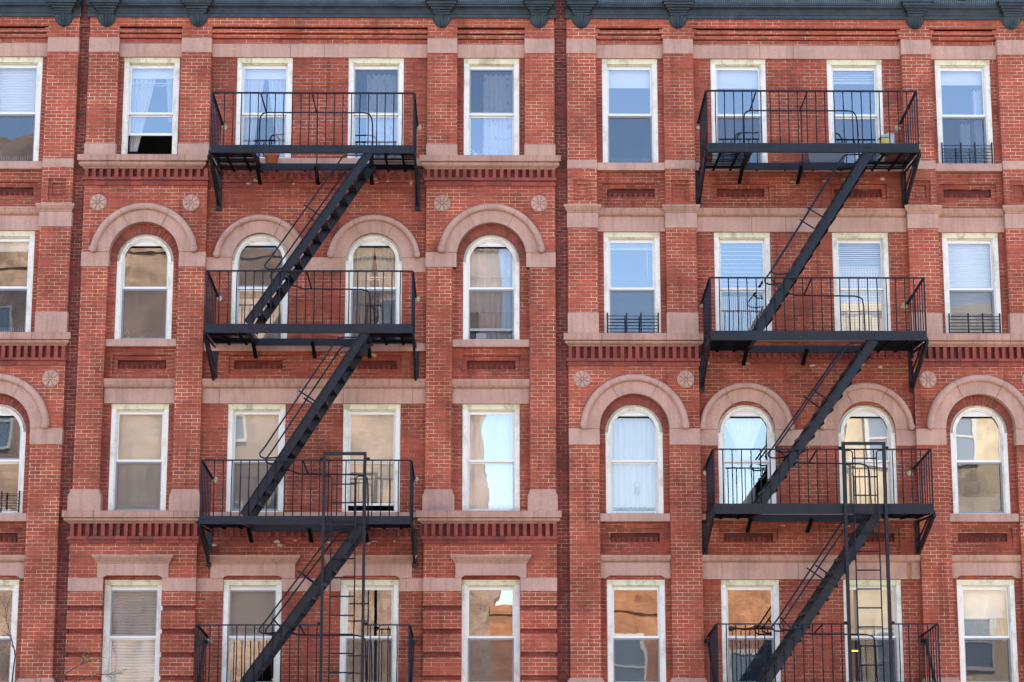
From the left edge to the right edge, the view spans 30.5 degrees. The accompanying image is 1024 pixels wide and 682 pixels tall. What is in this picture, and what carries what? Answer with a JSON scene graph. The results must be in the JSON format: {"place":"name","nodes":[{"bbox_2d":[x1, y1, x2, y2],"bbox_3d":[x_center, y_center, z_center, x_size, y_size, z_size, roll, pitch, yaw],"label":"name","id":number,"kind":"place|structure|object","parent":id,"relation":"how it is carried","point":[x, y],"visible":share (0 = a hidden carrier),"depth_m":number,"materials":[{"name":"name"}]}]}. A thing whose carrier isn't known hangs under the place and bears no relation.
{"place":"outdoors","nodes":[
{"label":"outdoors","id":0,"kind":"place"},
{"bbox_2d":[0,0,82,681],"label":"brick building","id":1,"kind":"structure","parent":0,"point":[39,54],"depth_m":29.91,"materials":[{"name":"red brick"}]},
{"bbox_2d":[0,580,18,681],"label":"window","id":2,"kind":"structure","parent":1,"relation":"in","point":[13,585],"depth_m":28.97,"materials":[{"name":"white paint"}]},
{"bbox_2d":[0,491,19,512],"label":"window guard","id":3,"kind":"object","parent":1,"relation":"on","point":[1,500],"visible":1,"depth_m":29.22,"materials":[{"name":"black metal"}]},
{"bbox_2d":[0,404,25,512],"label":"window","id":4,"kind":"structure","parent":1,"relation":"in","point":[6,411],"depth_m":29.45,"materials":[{"name":"white paint"}]},
{"bbox_2d":[0,231,34,331],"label":"window","id":5,"kind":"structure","parent":1,"relation":"in","point":[10,241],"depth_m":30.01,"materials":[{"name":"white paint"}]},
{"bbox_2d":[0,57,42,160],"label":"window","id":6,"kind":"structure","parent":1,"relation":"in","point":[20,77],"depth_m":30.60,"materials":[{"name":"white paint"}]},
{"bbox_2d":[0,591,126,681],"bbox_3d":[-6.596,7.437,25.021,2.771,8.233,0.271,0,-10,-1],"label":"street tree","id":7,"kind":"object","parent":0,"point":[15,656],"visible":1,"depth_m":25.56,"materials":[{"name":"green plant"}]},
{"bbox_2d":[53,0,569,681],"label":"brick building","id":8,"kind":"structure","parent":0,"point":[477,244],"depth_m":29.79,"materials":[{"name":"red brick"}]},
{"bbox_2d":[101,580,162,681],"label":"window","id":9,"kind":"structure","parent":8,"relation":"in","point":[132,608],"depth_m":29.07,"materials":[{"name":"glass"}]},
{"bbox_2d":[110,505,159,509],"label":"bird spikes","id":10,"kind":"object","parent":8,"relation":"on","point":[136,508],"visible":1,"depth_m":29.18,"materials":[{"name":"silver metal"}]},
{"bbox_2d":[108,404,168,509],"bbox_3d":[-5.855,1.850,29.502,0.900,1.704,0.222,0,-10,-1],"label":"window","id":11,"kind":"structure","parent":8,"relation":"in","point":[139,432],"depth_m":29.55,"materials":[{"name":"glass"}]},
{"bbox_2d":[114,234,173,338],"bbox_3d":[-5.856,-0.845,29.969,0.900,1.735,0.170,0,-10,-1],"label":"window","id":12,"kind":"structure","parent":8,"relation":"in","point":[143,240],"depth_m":29.95,"materials":[{"name":"white paint"}]},
{"bbox_2d":[121,58,179,153],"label":"window","id":13,"kind":"structure","parent":8,"relation":"in","point":[140,74],"depth_m":30.57,"materials":[{"name":"white paint"}]},
{"bbox_2d":[221,580,281,681],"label":"window","id":14,"kind":"structure","parent":8,"relation":"in","point":[244,601],"depth_m":29.14,"materials":[{"name":"white paint"}]},
{"bbox_2d":[226,404,285,511],"bbox_3d":[-4.020,1.852,29.523,0.900,1.704,0.222,0,-10,-1],"label":"window","id":15,"kind":"structure","parent":8,"relation":"in","point":[250,426],"depth_m":29.58,"materials":[{"name":"glass"}]},
{"bbox_2d":[231,234,287,337],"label":"window","id":16,"kind":"structure","parent":8,"relation":"in","point":[256,240],"depth_m":30.03,"materials":[{"name":"white paint"}]},
{"bbox_2d":[235,58,292,157],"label":"window","id":17,"kind":"structure","parent":8,"relation":"in","point":[252,73],"depth_m":30.61,"materials":[{"name":"white paint"}]},
{"bbox_2d":[194,92,420,681],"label":"fire escape","id":18,"kind":"object","parent":8,"relation":"attached to","point":[357,528],"visible":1,"depth_m":28.71,"materials":[{"name":"black paint"}]},
{"bbox_2d":[264,153,279,162],"bbox_3d":[-3.838,-2.891,29.974,0.248,0.195,0.248,0,-10,-1],"label":"flower pot","id":19,"kind":"object","parent":18,"relation":"on","point":[271,157],"visible":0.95,"depth_m":29.89,"materials":[{"name":"ceramic"}]},
{"bbox_2d":[339,580,398,681],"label":"window","id":20,"kind":"structure","parent":8,"relation":"in","point":[346,585],"depth_m":29.03,"materials":[{"name":"white paint"}]},
{"bbox_2d":[342,404,400,511],"bbox_3d":[-2.208,1.855,29.544,0.900,1.704,0.222,0,-10,-1],"label":"window","id":21,"kind":"structure","parent":8,"relation":"in","point":[373,429],"depth_m":29.60,"materials":[{"name":"glass"}]},
{"bbox_2d":[345,234,401,338],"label":"window","id":22,"kind":"structure","parent":8,"relation":"in","point":[360,254],"depth_m":30.12,"materials":[{"name":"white glass"}]},
{"bbox_2d":[347,58,403,157],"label":"window","id":23,"kind":"structure","parent":8,"relation":"in","point":[375,83],"depth_m":30.63,"materials":[{"name":"white paint"}]},
{"bbox_2d":[427,504,450,510],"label":"bird spikes","id":24,"kind":"object","parent":8,"relation":"on","point":[438,509],"visible":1,"depth_m":29.10,"materials":[{"name":"silver metal"}]},
{"bbox_2d":[461,580,519,681],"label":"window","id":25,"kind":"structure","parent":8,"relation":"in","point":[467,585],"depth_m":29.05,"materials":[{"name":"white paint"}]},
{"bbox_2d":[462,404,519,510],"bbox_3d":[-0.331,1.864,29.605,0.900,1.704,0.302,0,-10,-1],"label":"window","id":26,"kind":"structure","parent":8,"relation":"in","point":[491,432],"depth_m":29.63,"materials":[{"name":"glass"}]},
{"bbox_2d":[467,333,514,339],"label":"bird spikes","id":27,"kind":"object","parent":8,"relation":"on","point":[496,338],"visible":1,"depth_m":29.74,"materials":[{"name":"silver metal"}]},
{"bbox_2d":[463,504,518,510],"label":"bird spikes","id":28,"kind":"object","parent":8,"relation":"on","point":[489,507],"visible":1,"depth_m":29.25,"materials":[{"name":"silver metal"}]},
{"bbox_2d":[464,59,518,154],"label":"window","id":29,"kind":"structure","parent":8,"relation":"in","point":[500,114],"depth_m":30.63,"materials":[{"name":"white paint"}]},
{"bbox_2d":[463,235,519,339],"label":"window","id":30,"kind":"structure","parent":8,"relation":"in","point":[490,262],"depth_m":30.13,"materials":[{"name":"white glass"}]},
{"bbox_2d":[564,0,1023,681],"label":"brick building","id":31,"kind":"structure","parent":0,"point":[656,596],"depth_m":29.99,"materials":[{"name":"red brick"}]},
{"bbox_2d":[602,59,657,162],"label":"window","id":32,"kind":"structure","parent":31,"relation":"in","point":[616,73],"depth_m":30.63,"materials":[{"name":"white paint"}]},
{"bbox_2d":[610,157,650,162],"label":"bird spikes","id":33,"kind":"object","parent":31,"relation":"on","point":[630,160],"visible":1,"depth_m":30.30,"materials":[{"name":"silver metal"}]},
{"bbox_2d":[603,232,660,332],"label":"window","id":34,"kind":"structure","parent":31,"relation":"in","point":[610,238],"depth_m":30.08,"materials":[{"name":"white paint"}]},
{"bbox_2d":[607,313,658,332],"bbox_3d":[1.922,-0.277,29.837,0.830,0.350,0.028,0,-10,-1],"label":"window guard","id":35,"kind":"object","parent":31,"relation":"on","point":[640,322],"visible":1,"depth_m":29.84,"materials":[{"name":"black metal"}]},
{"bbox_2d":[605,404,663,512],"bbox_3d":[1.921,1.882,29.632,0.900,1.741,0.294,0,-10,-1],"label":"window","id":36,"kind":"structure","parent":31,"relation":"in","point":[633,433],"depth_m":29.67,"materials":[{"name":"glass"}]},
{"bbox_2d":[616,507,654,512],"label":"bird spikes","id":37,"kind":"object","parent":31,"relation":"on","point":[636,510],"visible":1,"depth_m":29.29,"materials":[{"name":"silver metal"}]},
{"bbox_2d":[607,580,665,681],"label":"window","id":38,"kind":"structure","parent":31,"relation":"in","point":[659,585],"depth_m":29.07,"materials":[{"name":"white paint"}]},
{"bbox_2d":[710,59,767,162],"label":"window","id":39,"kind":"structure","parent":31,"relation":"in","point":[725,73],"depth_m":30.66,"materials":[{"name":"white paint"}]},
{"bbox_2d":[714,232,771,330],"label":"window","id":40,"kind":"structure","parent":31,"relation":"in","point":[719,237],"depth_m":30.12,"materials":[{"name":"white paint"}]},
{"bbox_2d":[718,405,776,502],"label":"window","id":41,"kind":"structure","parent":31,"relation":"in","point":[743,423],"depth_m":29.68,"materials":[{"name":"glass"}]},
{"bbox_2d":[721,580,780,681],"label":"window","id":42,"kind":"structure","parent":31,"relation":"in","point":[773,585],"depth_m":29.12,"materials":[{"name":"white paint"}]},
{"bbox_2d":[695,90,940,681],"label":"fire escape","id":43,"kind":"object","parent":31,"relation":"attached to","point":[867,517],"visible":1,"depth_m":28.72,"materials":[{"name":"black paint"}]},
{"bbox_2d":[805,153,846,162],"bbox_3d":[5.058,-2.949,30.159,0.669,0.240,0.240,0,-10,-1],"label":"storage tub","id":44,"kind":"object","parent":43,"relation":"on","point":[823,157],"visible":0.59,"depth_m":30.04,"materials":[{"name":"grey plastic"}]},
{"bbox_2d":[878,133,894,142],"bbox_3d":[5.868,-3.098,29.428,0.231,0.322,0.170,0,-10,-1],"label":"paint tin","id":45,"kind":"object","parent":43,"relation":"on","point":[884,138],"visible":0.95,"depth_m":29.36,"materials":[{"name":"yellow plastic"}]},
{"bbox_2d":[826,60,884,161],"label":"window","id":46,"kind":"structure","parent":31,"relation":"in","point":[832,65],"depth_m":30.68,"materials":[{"name":"white paint"}]},
{"bbox_2d":[832,233,890,330],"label":"window","id":47,"kind":"structure","parent":31,"relation":"in","point":[851,240],"depth_m":30.17,"materials":[{"name":"white paint"}]},
{"bbox_2d":[838,405,897,503],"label":"window","id":48,"kind":"structure","parent":31,"relation":"in","point":[861,423],"depth_m":29.70,"materials":[{"name":"glass"}]},
{"bbox_2d":[843,580,903,681],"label":"window","id":49,"kind":"structure","parent":31,"relation":"in","point":[866,598],"depth_m":29.25,"materials":[{"name":"white paint"}]},
{"bbox_2d":[934,60,993,163],"bbox_3d":[7.363,-3.693,30.695,0.900,1.781,0.302,0,-10,-1],"label":"window","id":50,"kind":"structure","parent":31,"relation":"in","point":[947,72],"depth_m":30.71,"materials":[{"name":"white paint"}]},
{"bbox_2d":[941,142,992,163],"bbox_3d":[7.373,-3.040,30.398,0.830,0.360,0.028,0,-10,-1],"label":"window guard","id":51,"kind":"object","parent":31,"relation":"on","point":[961,152],"visible":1,"depth_m":30.39,"materials":[{"name":"black metal"}]},
{"bbox_2d":[942,233,1001,332],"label":"window","id":52,"kind":"structure","parent":31,"relation":"in","point":[970,287],"depth_m":30.19,"materials":[{"name":"white glass"}]},
{"bbox_2d":[948,313,1000,332],"bbox_3d":[7.372,-0.270,29.899,0.830,0.350,0.028,0,-10,-1],"label":"window guard","id":53,"kind":"object","parent":31,"relation":"on","point":[968,322],"visible":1,"depth_m":29.90,"materials":[{"name":"black metal"}]},
{"bbox_2d":[950,405,1010,513],"bbox_3d":[7.367,1.883,29.655,0.900,1.741,0.214,0,-10,-1],"label":"window","id":54,"kind":"structure","parent":31,"relation":"in","point":[976,431],"depth_m":29.70,"materials":[{"name":"glass"}]},
{"bbox_2d":[956,580,1018,681],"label":"window","id":55,"kind":"structure","parent":31,"relation":"in","point":[983,605],"depth_m":29.27,"materials":[{"name":"white paint"}]}
]}

